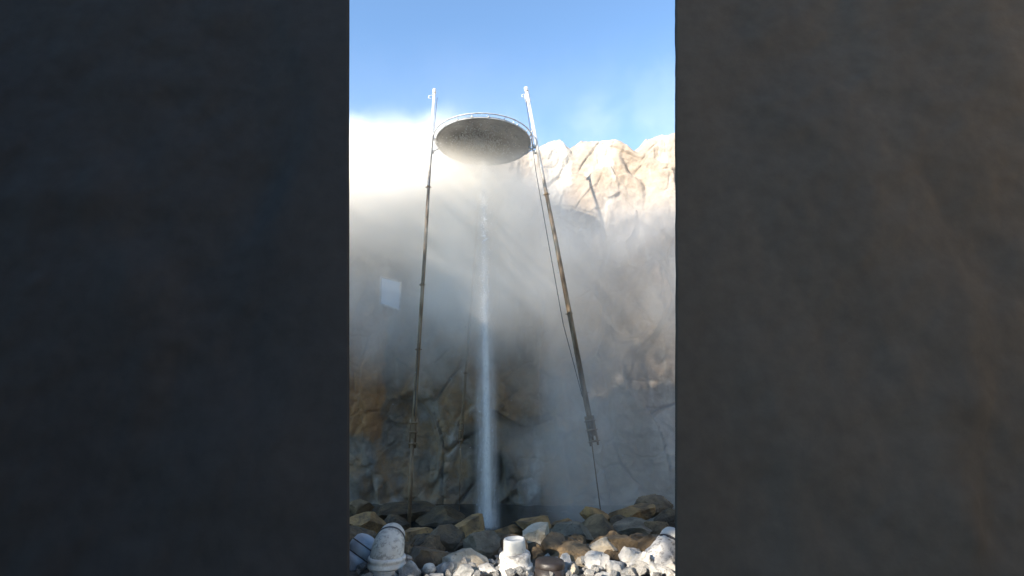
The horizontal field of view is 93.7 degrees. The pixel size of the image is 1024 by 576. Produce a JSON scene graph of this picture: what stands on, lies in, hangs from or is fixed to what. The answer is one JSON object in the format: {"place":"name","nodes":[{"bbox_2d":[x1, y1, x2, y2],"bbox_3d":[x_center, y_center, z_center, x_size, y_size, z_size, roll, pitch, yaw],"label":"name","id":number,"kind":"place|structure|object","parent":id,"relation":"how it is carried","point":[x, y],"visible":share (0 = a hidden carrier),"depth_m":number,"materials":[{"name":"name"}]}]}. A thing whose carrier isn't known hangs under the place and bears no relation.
{"place":"outdoors","nodes":[
{"label":"outdoors","id":0,"kind":"place"},
{"bbox_2d":[350,542,649,575],"bbox_3d":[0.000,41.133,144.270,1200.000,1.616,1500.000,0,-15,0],"label":"ground","id":1,"kind":"structure","parent":0,"point":[353,573],"depth_m":5.20,"materials":[{"name":"white stone"}]},
{"bbox_2d":[0,0,349,575],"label":"dark side panel","id":2,"kind":"object","parent":1,"relation":"on","point":[174,297],"visible":1,"depth_m":4.98,"materials":[{"name":"stone"}]},
{"bbox_2d":[357,562,365,571],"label":"pebble","id":3,"kind":"object","parent":1,"relation":"on","point":[359,567],"visible":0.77,"depth_m":5.24,"materials":[{"name":"grey stone"}]},
{"bbox_2d":[350,499,373,516],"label":"boulder","id":4,"kind":"object","parent":1,"relation":"on","point":[358,506],"visible":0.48,"depth_m":11.49,"materials":[{"name":"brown stone"}]},
{"bbox_2d":[350,533,374,570],"bbox_3d":[-1.794,3.112,5.443,0.554,0.582,0.385,10,-18,-34],"label":"pipe elbow","id":5,"kind":"object","parent":1,"relation":"on","point":[361,544],"visible":0.59,"depth_m":5.39,"materials":[{"name":"plastic"}]},
{"bbox_2d":[350,525,376,538],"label":"boulder","id":6,"kind":"object","parent":1,"relation":"on","point":[355,530],"visible":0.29,"depth_m":7.78,"materials":[{"name":"stone"}]},
{"bbox_2d":[350,512,385,533],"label":"boulder","id":7,"kind":"object","parent":1,"relation":"on","point":[374,521],"visible":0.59,"depth_m":10.10,"materials":[{"name":"stone"}]},
{"bbox_2d":[367,523,405,575],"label":"pipe elbow","id":8,"kind":"object","parent":1,"relation":"on","point":[387,556],"visible":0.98,"depth_m":5.09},
{"bbox_2d":[377,501,435,521],"bbox_3d":[-2.764,5.831,12.526,1.559,0.477,1.532,7,-16,-24],"label":"boulder","id":9,"kind":"object","parent":1,"relation":"on","point":[419,508],"visible":0.67,"depth_m":12.08,"materials":[{"name":"stone"}]},
{"bbox_2d":[404,545,411,554],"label":"boulder","id":10,"kind":"object","parent":1,"relation":"on","point":[408,548],"visible":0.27,"depth_m":5.62,"materials":[{"name":"brown stone"}]},
{"bbox_2d":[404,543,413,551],"bbox_3d":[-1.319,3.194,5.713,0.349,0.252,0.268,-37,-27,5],"label":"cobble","id":11,"kind":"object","parent":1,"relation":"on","point":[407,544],"visible":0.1,"depth_m":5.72,"materials":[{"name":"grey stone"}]},
{"bbox_2d":[405,555,412,561],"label":"pebble","id":12,"kind":"object","parent":1,"relation":"on","point":[408,558],"visible":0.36,"depth_m":5.30,"materials":[{"name":"white stone"}]},
{"bbox_2d":[399,560,420,575],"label":"white stone","id":13,"kind":"object","parent":1,"relation":"on","point":[411,567],"visible":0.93,"depth_m":4.99,"materials":[{"name":"grey stone"}]},
{"bbox_2d":[405,527,432,541],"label":"boulder","id":14,"kind":"object","parent":1,"relation":"on","point":[410,533],"visible":0.32,"depth_m":7.25,"materials":[{"name":"stone"}]},
{"bbox_2d":[413,533,431,545],"bbox_3d":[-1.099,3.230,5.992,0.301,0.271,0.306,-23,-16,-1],"label":"cobble","id":15,"kind":"object","parent":1,"relation":"on","point":[419,540],"visible":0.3,"depth_m":5.96,"materials":[{"name":"stone"}]},
{"bbox_2d":[421,563,436,575],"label":"stone","id":16,"kind":"object","parent":1,"relation":"on","point":[428,568],"visible":0.86,"depth_m":5.04,"materials":[{"name":"white stone"}]},
{"bbox_2d":[420,540,438,549],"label":"cobble","id":17,"kind":"object","parent":1,"relation":"on","point":[430,543],"visible":0.26,"depth_m":5.75,"materials":[{"name":"brown stone"}]},
{"bbox_2d":[424,534,444,550],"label":"cobble","id":18,"kind":"object","parent":17,"relation":"on","point":[436,540],"visible":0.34,"depth_m":5.93,"materials":[{"name":"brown stone"}]},
{"bbox_2d":[410,546,449,567],"bbox_3d":[-0.972,3.127,5.463,0.562,0.302,0.404,-6,-16,22],"label":"boulder","id":19,"kind":"object","parent":1,"relation":"on","point":[421,556],"visible":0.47,"depth_m":5.39,"materials":[{"name":"stone"}]},
{"bbox_2d":[429,573,442,575],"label":"white stone","id":20,"kind":"object","parent":1,"relation":"on","point":[436,574],"visible":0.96,"depth_m":4.92,"materials":[{"name":"white stone"}]},
{"bbox_2d":[415,505,464,526],"bbox_3d":[-1.767,5.684,11.837,1.233,0.526,1.014,0,-15,0],"label":"boulder","id":21,"kind":"object","parent":1,"relation":"on","point":[436,516],"visible":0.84,"depth_m":11.67,"materials":[{"name":"stone"}]},
{"bbox_2d":[436,561,453,575],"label":"white stone","id":22,"kind":"object","parent":1,"relation":"on","point":[443,567],"visible":0.56,"depth_m":5.11,"materials":[{"name":"grey stone"}]},
{"bbox_2d":[430,524,464,551],"bbox_3d":[-0.791,3.236,6.118,0.520,0.407,0.333,-4,-15,14],"label":"boulder","id":23,"kind":"object","parent":1,"relation":"on","point":[451,536],"visible":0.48,"depth_m":6.06,"materials":[{"name":"stone"}]},
{"bbox_2d":[445,569,451,575],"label":"pebble","id":24,"kind":"object","parent":1,"relation":"on","point":[448,572],"visible":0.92,"depth_m":5.00,"materials":[{"name":"white stone"}]},
{"bbox_2d":[454,541,462,551],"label":"cobble","id":25,"kind":"object","parent":1,"relation":"on","point":[459,546],"visible":0.21,"depth_m":5.88,"materials":[{"name":"stone"}]},
{"bbox_2d":[453,564,473,575],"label":"white stone","id":26,"kind":"object","parent":1,"relation":"on","point":[464,570],"visible":1,"depth_m":4.94,"materials":[{"name":"white stone"}]},
{"bbox_2d":[460,557,467,563],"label":"pebble","id":27,"kind":"object","parent":1,"relation":"on","point":[463,560],"visible":0.64,"depth_m":5.18,"materials":[{"name":"white stone"}]},
{"bbox_2d":[442,548,488,574],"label":"boulder","id":28,"kind":"object","parent":1,"relation":"on","point":[473,556],"visible":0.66,"depth_m":5.28,"materials":[{"name":"beige stone"}]},
{"bbox_2d":[454,513,484,537],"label":"boulder","id":29,"kind":"object","parent":1,"relation":"on","point":[470,524],"visible":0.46,"depth_m":8.78,"materials":[{"name":"stone"}]},
{"bbox_2d":[462,530,500,558],"bbox_3d":[-0.308,3.175,5.855,0.540,0.432,0.478,12,-19,-37],"label":"boulder","id":30,"kind":"object","parent":1,"relation":"on","point":[486,543],"visible":0.48,"depth_m":5.72,"materials":[{"name":"grey stone"}]},
{"bbox_2d":[478,563,498,575],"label":"white stone","id":31,"kind":"object","parent":1,"relation":"on","point":[488,569],"visible":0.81,"depth_m":5.05,"materials":[{"name":"white stone"}]},
{"bbox_2d":[488,559,497,566],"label":"pebble","id":32,"kind":"object","parent":1,"relation":"on","point":[495,563],"visible":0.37,"depth_m":5.38,"materials":[{"name":"grey stone"}]},
{"bbox_2d":[386,114,624,527],"bbox_3d":[0.098,0.514,12.415,5.798,10.811,4.224,0,-15,0],"label":"geyser","id":33,"kind":"object","parent":1,"relation":"on","point":[476,139],"visible":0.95,"depth_m":13.37,"materials":[{"name":"white liquid"}]},
{"bbox_2d":[494,524,522,535],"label":"boulder","id":34,"kind":"object","parent":1,"relation":"on","point":[513,529],"visible":0.44,"depth_m":9.04,"materials":[{"name":"stone"}]},
{"bbox_2d":[505,568,516,575],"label":"pebble","id":35,"kind":"object","parent":1,"relation":"on","point":[510,572],"visible":1,"depth_m":4.91,"materials":[{"name":"grey stone"}]},
{"bbox_2d":[349,133,675,507],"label":"rock wall","id":36,"kind":"structure","parent":1,"relation":"on","point":[612,202],"depth_m":15.45,"materials":[{"name":"stone"}]},
{"bbox_2d":[379,276,401,310],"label":"wall panel","id":37,"kind":"structure","parent":36,"relation":"attached to","point":[390,292],"depth_m":14.66,"materials":[{"name":"blue paint"}]},
{"bbox_2d":[500,534,528,550],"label":"boulder","id":38,"kind":"object","parent":1,"relation":"on","point":[502,539],"visible":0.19,"depth_m":5.71,"materials":[{"name":"stone"}]},
{"bbox_2d":[498,536,534,575],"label":"stepped pipe","id":39,"kind":"object","parent":1,"relation":"on","point":[515,552],"visible":0.93,"depth_m":5.08,"materials":[{"name":"plastic"}]},
{"bbox_2d":[514,566,526,575],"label":"pebble","id":40,"kind":"object","parent":1,"relation":"on","point":[520,571],"visible":0.95,"depth_m":4.95,"materials":[{"name":"grey stone"}]},
{"bbox_2d":[528,542,541,551],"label":"cobble","id":41,"kind":"object","parent":1,"relation":"on","point":[532,544],"visible":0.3,"depth_m":5.82,"materials":[{"name":"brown stone"}]},
{"bbox_2d":[522,522,548,546],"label":"boulder","id":42,"kind":"object","parent":1,"relation":"on","point":[537,532],"visible":0.38,"depth_m":5.96,"materials":[{"name":"beige stone"}]},
{"bbox_2d":[530,547,544,559],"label":"cobble","id":43,"kind":"object","parent":1,"relation":"on","point":[536,552],"visible":0.48,"depth_m":5.65,"materials":[{"name":"brown stone"}]},
{"bbox_2d":[535,556,564,575],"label":"pipe stub","id":44,"kind":"object","parent":1,"relation":"on","point":[544,565],"visible":1,"depth_m":4.92,"materials":[{"name":"brown metal"}]},
{"bbox_2d":[541,532,565,555],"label":"boulder","id":45,"kind":"object","parent":1,"relation":"on","point":[551,542],"visible":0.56,"depth_m":5.74,"materials":[{"name":"stone"}]},
{"bbox_2d":[551,518,571,528],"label":"boulder","id":46,"kind":"object","parent":1,"relation":"on","point":[559,521],"visible":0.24,"depth_m":9.26,"materials":[{"name":"stone"}]},
{"bbox_2d":[515,515,550,529],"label":"boulder","id":47,"kind":"object","parent":46,"relation":"on","point":[523,523],"visible":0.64,"depth_m":9.15,"materials":[{"name":"stone"}]},
{"bbox_2d":[560,553,571,568],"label":"white stone","id":48,"kind":"object","parent":1,"relation":"on","point":[565,557],"visible":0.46,"depth_m":5.35,"materials":[{"name":"white stone"}]},
{"bbox_2d":[565,536,577,541],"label":"cobble","id":49,"kind":"object","parent":1,"relation":"on","point":[569,538],"visible":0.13,"depth_m":5.92,"materials":[{"name":"stone"}]},
{"bbox_2d":[552,541,590,561],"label":"boulder","id":50,"kind":"object","parent":1,"relation":"on","point":[574,550],"visible":0.41,"depth_m":5.59,"materials":[{"name":"brown stone"}]},
{"bbox_2d":[550,521,593,543],"bbox_3d":[0.908,3.782,7.297,0.701,0.420,0.544,0,-15,0],"label":"boulder","id":51,"kind":"object","parent":1,"relation":"on","point":[569,528],"visible":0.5,"depth_m":7.21,"materials":[{"name":"grey stone"}]},
{"bbox_2d":[568,563,578,574],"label":"white stone","id":52,"kind":"object","parent":1,"relation":"on","point":[574,569],"visible":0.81,"depth_m":5.03,"materials":[{"name":"beige stone"}]},
{"bbox_2d":[570,533,586,544],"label":"cobble","id":53,"kind":"object","parent":1,"relation":"on","point":[578,537],"visible":0.2,"depth_m":6.08,"materials":[{"name":"brown stone"}]},
{"bbox_2d":[575,557,583,567],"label":"white stone","id":54,"kind":"object","parent":1,"relation":"on","point":[578,563],"visible":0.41,"depth_m":5.37,"materials":[{"name":"beige stone"}]},
{"bbox_2d":[581,556,584,564],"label":"pebble","id":55,"kind":"object","parent":1,"relation":"on","point":[582,560],"visible":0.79,"depth_m":5.29,"materials":[{"name":"grey stone"}]},
{"bbox_2d":[584,569,594,575],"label":"pebble","id":56,"kind":"object","parent":1,"relation":"on","point":[589,572],"visible":0.97,"depth_m":4.96,"materials":[{"name":"white stone"}]},
{"bbox_2d":[590,567,598,573],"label":"pebble","id":57,"kind":"object","parent":1,"relation":"on","point":[596,569],"visible":0.48,"depth_m":5.06,"materials":[{"name":"white stone"}]},
{"bbox_2d":[584,550,609,570],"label":"white stone","id":58,"kind":"object","parent":1,"relation":"on","point":[592,557],"visible":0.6,"depth_m":5.25,"materials":[{"name":"white stone"}]},
{"bbox_2d":[582,514,615,543],"bbox_3d":[1.573,4.425,8.726,0.604,0.547,0.743,5,-16,-17],"label":"boulder","id":59,"kind":"object","parent":1,"relation":"on","point":[597,525],"visible":0.52,"depth_m":8.64,"materials":[{"name":"grey stone"}]},
{"bbox_2d":[589,537,617,552],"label":"boulder","id":60,"kind":"object","parent":1,"relation":"on","point":[603,544],"visible":0.49,"depth_m":5.74,"materials":[{"name":"beige stone"}]},
{"bbox_2d":[600,571,609,575],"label":"white stone","id":61,"kind":"object","parent":1,"relation":"on","point":[603,573],"visible":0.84,"depth_m":4.93,"materials":[{"name":"white stone"}]},
{"bbox_2d":[606,531,619,535],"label":"cobble","id":62,"kind":"object","parent":1,"relation":"on","point":[612,533],"visible":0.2,"depth_m":7.03,"materials":[{"name":"brown stone"}]},
{"bbox_2d":[610,569,616,575],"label":"pebble","id":63,"kind":"object","parent":1,"relation":"on","point":[613,573],"visible":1,"depth_m":4.92,"materials":[{"name":"grey stone"}]},
{"bbox_2d":[606,560,624,575],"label":"white stone","id":64,"kind":"object","parent":1,"relation":"on","point":[618,566],"visible":0.69,"depth_m":5.05,"materials":[{"name":"white stone"}]},
{"bbox_2d":[609,514,624,524],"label":"boulder","id":65,"kind":"object","parent":1,"relation":"on","point":[615,518],"visible":0.11,"depth_m":9.50,"materials":[{"name":"stone"}]},
{"bbox_2d":[608,503,655,519],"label":"boulder","id":66,"kind":"object","parent":65,"relation":"on","point":[645,511],"visible":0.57,"depth_m":9.72,"materials":[{"name":"stone"}]},
{"bbox_2d":[615,552,619,560],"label":"cobble","id":67,"kind":"object","parent":1,"relation":"on","point":[616,557],"visible":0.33,"depth_m":5.60,"materials":[{"name":"brown stone"}]},
{"bbox_2d":[599,534,637,551],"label":"boulder","id":68,"kind":"object","parent":1,"relation":"on","point":[619,542],"visible":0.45,"depth_m":5.82,"materials":[{"name":"brown stone"}]},
{"bbox_2d":[620,567,636,575],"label":"white stone","id":69,"kind":"object","parent":1,"relation":"on","point":[624,571],"visible":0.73,"depth_m":4.97,"materials":[{"name":"white stone"}]},
{"bbox_2d":[618,546,639,566],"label":"white stone","id":70,"kind":"object","parent":1,"relation":"on","point":[626,554],"visible":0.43,"depth_m":5.46,"materials":[{"name":"white stone"}]},
{"bbox_2d":[612,517,651,535],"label":"boulder","id":71,"kind":"object","parent":1,"relation":"on","point":[628,526],"visible":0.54,"depth_m":8.52,"materials":[{"name":"grey stone"}]},
{"bbox_2d":[644,521,669,533],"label":"boulder","id":72,"kind":"object","parent":71,"relation":"on","point":[656,527],"visible":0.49,"depth_m":8.45,"materials":[{"name":"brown stone"}]},
{"bbox_2d":[628,567,635,575],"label":"pebble","id":73,"kind":"object","parent":1,"relation":"on","point":[631,571],"visible":1,"depth_m":4.92,"materials":[{"name":"white stone"}]},
{"bbox_2d":[629,534,643,538],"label":"cobble","id":74,"kind":"object","parent":1,"relation":"on","point":[637,536],"visible":0.2,"depth_m":6.08,"materials":[{"name":"stone"}]},
{"bbox_2d":[635,567,646,575],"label":"pebble","id":75,"kind":"object","parent":1,"relation":"on","point":[640,571],"visible":0.91,"depth_m":4.97,"materials":[{"name":"white stone"}]},
{"bbox_2d":[629,551,653,567],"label":"white stone","id":76,"kind":"object","parent":1,"relation":"on","point":[645,557],"visible":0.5,"depth_m":5.25,"materials":[{"name":"white stone"}]},
{"bbox_2d":[635,560,647,566],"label":"pebble","id":77,"kind":"object","parent":1,"relation":"on","point":[639,563],"visible":0.5,"depth_m":5.12,"materials":[{"name":"white stone"}]},
{"bbox_2d":[636,534,658,551],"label":"boulder","id":78,"kind":"object","parent":1,"relation":"on","point":[645,543],"visible":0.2,"depth_m":5.82,"materials":[{"name":"stone"}]},
{"bbox_2d":[644,565,650,573],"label":"pebble","id":79,"kind":"object","parent":1,"relation":"on","point":[648,570],"visible":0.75,"depth_m":5.02,"materials":[{"name":"grey stone"}]},
{"bbox_2d":[634,494,673,517],"bbox_3d":[3.001,4.824,10.588,0.741,0.535,0.979,6,-16,-22],"label":"boulder","id":80,"kind":"object","parent":1,"relation":"on","point":[661,503],"visible":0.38,"depth_m":10.32,"materials":[{"name":"grey stone"}]},
{"bbox_2d":[652,572,661,575],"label":"pebble","id":81,"kind":"object","parent":1,"relation":"on","point":[657,574],"visible":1,"depth_m":4.83,"materials":[{"name":"grey stone"}]},
{"bbox_2d":[645,527,674,573],"bbox_3d":[1.722,3.127,5.472,0.809,0.670,0.416,12,-19,-38],"label":"crusted pipe","id":82,"kind":"object","parent":1,"relation":"on","point":[660,549],"visible":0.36,"depth_m":5.46,"materials":[{"name":"white stone"}]},
{"bbox_2d":[648,561,674,575],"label":"white stone","id":83,"kind":"object","parent":1,"relation":"on","point":[655,567],"visible":0.87,"depth_m":4.97,"materials":[{"name":"white stone"}]},
{"bbox_2d":[653,508,674,527],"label":"boulder","id":84,"kind":"object","parent":1,"relation":"on","point":[667,515],"visible":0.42,"depth_m":9.36,"materials":[{"name":"stone"}]},
{"bbox_2d":[661,559,674,572],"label":"white stone","id":85,"kind":"object","parent":1,"relation":"on","point":[669,563],"visible":0.41,"depth_m":5.13,"materials":[{"name":"white stone"}]},
{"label":"cobble","id":86,"kind":"object","parent":1,"relation":"on","visible":0},
{"bbox_2d":[604,549,617,559],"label":"cobble","id":87,"kind":"object","parent":86,"relation":"on","point":[611,553],"visible":0.36,"depth_m":5.65,"materials":[{"name":"brown stone"}]},
{"bbox_2d":[349,0,674,170],"label":"sky","id":88,"kind":"structure","parent":0,"point":[591,70],"materials":[{"name":"blue"}]},
{"bbox_2d":[371,504,674,536],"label":"pool water","id":89,"kind":"structure","parent":0,"point":[507,514],"depth_m":13.25,"materials":[{"name":"grey liquid"}]},
{"bbox_2d":[384,514,409,530],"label":"boulder","id":90,"kind":"object","parent":89,"relation":"in","point":[399,520],"visible":0.38,"depth_m":10.45,"materials":[{"name":"stone"}]},
{"bbox_2d":[407,88,435,528],"bbox_3d":[-2.377,-0.371,12.723,0.243,12.193,1.290,2,-15,-7],"label":"steel pole","id":91,"kind":"object","parent":89,"relation":"in","point":[413,432],"visible":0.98,"depth_m":12.14,"materials":[{"name":"grey metal"}]},
{"bbox_2d":[414,102,436,415],"bbox_3d":[-2.336,-1.367,13.025,0.086,9.357,0.770,-1,-15,4],"label":"hoist cable","id":92,"kind":"object","parent":91,"relation":"attached to","point":[428,199],"visible":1,"depth_m":13.48,"materials":[{"name":"black metal"}]},
{"bbox_2d":[432,112,536,165],"bbox_3d":[-0.838,-4.245,14.487,3.154,0.973,3.018,0,-15,0],"label":"spray dish","id":93,"kind":"object","parent":91,"relation":"attached to","point":[448,130],"visible":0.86,"depth_m":14.45,"materials":[{"name":"metal"}]},
{"bbox_2d":[457,166,483,510],"bbox_3d":[-1.244,0.875,14.762,0.658,11.074,0.190,-2,-15,9],"label":"steel pole","id":94,"kind":"object","parent":89,"relation":"in","point":[461,424],"visible":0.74,"depth_m":14.55,"materials":[{"name":"grey metal"}]},
{"bbox_2d":[522,86,600,509],"bbox_3d":[1.203,-0.499,12.879,1.898,11.837,0.237,-6,-16,22],"label":"steel pole","id":95,"kind":"object","parent":89,"relation":"in","point":[589,421],"visible":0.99,"depth_m":12.40,"materials":[{"name":"grey metal"}]},
{"bbox_2d":[525,97,582,396],"bbox_3d":[1.088,-1.499,13.118,1.390,8.758,0.193,-5,-16,16],"label":"hoist cable","id":96,"kind":"object","parent":95,"relation":"hanging from","point":[550,254],"visible":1,"depth_m":12.98,"materials":[{"name":"black metal"}]},
{"bbox_2d":[579,506,610,521],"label":"boulder","id":97,"kind":"object","parent":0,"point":[586,512],"visible":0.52,"depth_m":9.59,"materials":[{"name":"stone"}]},
{"bbox_2d":[675,0,1023,575],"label":"dark side panel","id":98,"kind":"object","parent":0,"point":[849,289],"visible":1,"depth_m":4.92,"materials":[{"name":"black"}]},
{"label":"white stone","id":99,"kind":"object","parent":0,"visible":0},
{"bbox_2d":[474,569,481,575],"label":"pebble","id":100,"kind":"object","parent":99,"relation":"on","point":[477,572],"visible":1,"depth_m":4.90,"materials":[{"name":"grey stone"}]}
]}

